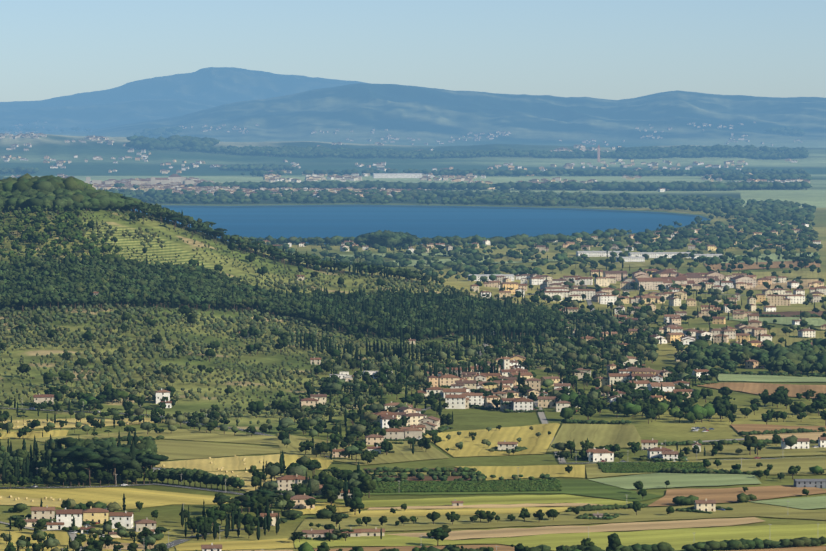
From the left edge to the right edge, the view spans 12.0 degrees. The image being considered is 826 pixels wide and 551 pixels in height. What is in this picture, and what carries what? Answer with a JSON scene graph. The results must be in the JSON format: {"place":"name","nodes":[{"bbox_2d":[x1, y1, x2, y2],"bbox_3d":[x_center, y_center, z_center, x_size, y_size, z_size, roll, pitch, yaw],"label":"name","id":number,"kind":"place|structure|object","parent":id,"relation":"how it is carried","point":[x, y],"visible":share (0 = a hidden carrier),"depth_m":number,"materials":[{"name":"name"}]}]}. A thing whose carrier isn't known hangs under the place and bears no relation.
{"place":"outdoors","nodes":[
{"label":"outdoors","id":0,"kind":"place"},
{"bbox_2d":[0,290,798,550],"bbox_3d":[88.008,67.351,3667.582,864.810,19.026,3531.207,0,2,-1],"label":"roads","id":1,"kind":"structure","parent":0,"point":[543,419],"depth_m":2579.90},
{"bbox_2d":[29,363,816,536],"bbox_3d":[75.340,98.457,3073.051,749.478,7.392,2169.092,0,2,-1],"label":"bushes","id":2,"kind":"object","parent":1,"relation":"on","point":[695,429],"visible":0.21,"depth_m":2615.86,"materials":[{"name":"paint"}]},
{"bbox_2d":[0,67,825,550],"bbox_3d":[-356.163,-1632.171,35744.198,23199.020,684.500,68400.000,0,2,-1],"label":"terrain","id":3,"kind":"structure","parent":0,"point":[290,109],"depth_m":13176.33,"materials":[{"name":"green plant"}]},
{"bbox_2d":[84,177,197,184],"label":"buildings","id":4,"kind":"structure","parent":3,"relation":"on","point":[183,181],"depth_m":11548.27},
{"bbox_2d":[0,189,652,425],"bbox_3d":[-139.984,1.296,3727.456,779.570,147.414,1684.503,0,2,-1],"label":"hill trees","id":5,"kind":"object","parent":3,"relation":"on","point":[29,279],"visible":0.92,"depth_m":3851.03,"materials":[{"name":"green plant"}]},
{"bbox_2d":[0,126,822,281],"bbox_3d":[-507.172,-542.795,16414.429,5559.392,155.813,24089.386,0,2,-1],"label":"trees","id":6,"kind":"object","parent":3,"relation":"on","point":[51,191],"visible":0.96,"depth_m":9520.59,"materials":[{"name":"green plant"}]},
{"bbox_2d":[0,247,825,550],"bbox_3d":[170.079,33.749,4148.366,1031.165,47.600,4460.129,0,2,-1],"label":"plain trees","id":7,"kind":"object","parent":3,"relation":"on","point":[132,459],"visible":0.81,"depth_m":2815.52,"materials":[{"name":"green plant"}]},
{"bbox_2d":[0,121,825,550],"bbox_3d":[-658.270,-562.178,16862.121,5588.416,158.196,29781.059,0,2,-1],"label":"buildings","id":8,"kind":"structure","parent":3,"relation":"on","point":[458,393],"depth_m":4270.66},
{"bbox_2d":[597,145,599,161],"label":"bell tower","id":9,"kind":"structure","parent":3,"relation":"on","point":[598,154],"depth_m":15321.82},
{"bbox_2d":[0,252,825,550],"bbox_3d":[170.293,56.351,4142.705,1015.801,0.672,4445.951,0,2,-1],"label":"fields","id":10,"kind":"structure","parent":0,"point":[597,435],"depth_m":2394.51,"materials":[{"name":"plant"}]},
{"bbox_2d":[0,419,272,501],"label":"shrubs","id":11,"kind":"object","parent":10,"relation":"on","point":[163,465],"visible":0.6,"depth_m":2514.03,"materials":[{"name":"green plant"}]},
{"bbox_2d":[62,405,789,550],"bbox_3d":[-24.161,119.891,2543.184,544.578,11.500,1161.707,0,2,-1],"label":"utility poles","id":12,"kind":"object","parent":10,"relation":"on","point":[496,546],"visible":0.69,"depth_m":2101.86,"materials":[{"name":"brown wood"}]},
{"bbox_2d":[0,0,825,101],"label":"sky","id":13,"kind":"structure","parent":0,"point":[600,49],"materials":[{"name":"blue"}]},
{"bbox_2d":[135,205,708,243],"bbox_3d":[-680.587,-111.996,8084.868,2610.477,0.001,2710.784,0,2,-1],"label":"lake water","id":14,"kind":"structure","parent":0,"point":[304,222],"depth_m":8046.30,"materials":[{"name":"blue liquid"}]},
{"bbox_2d":[161,205,710,220],"bbox_3d":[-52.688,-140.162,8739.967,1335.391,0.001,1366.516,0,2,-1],"label":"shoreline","id":15,"kind":"structure","parent":14,"relation":"on","point":[434,207],"depth_m":9165.38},
{"bbox_2d":[149,203,713,244],"bbox_3d":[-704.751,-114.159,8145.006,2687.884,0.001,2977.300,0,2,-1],"label":"reeds","id":16,"kind":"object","parent":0,"point":[428,205],"depth_m":9379.05,"materials":[{"name":"green plant"}]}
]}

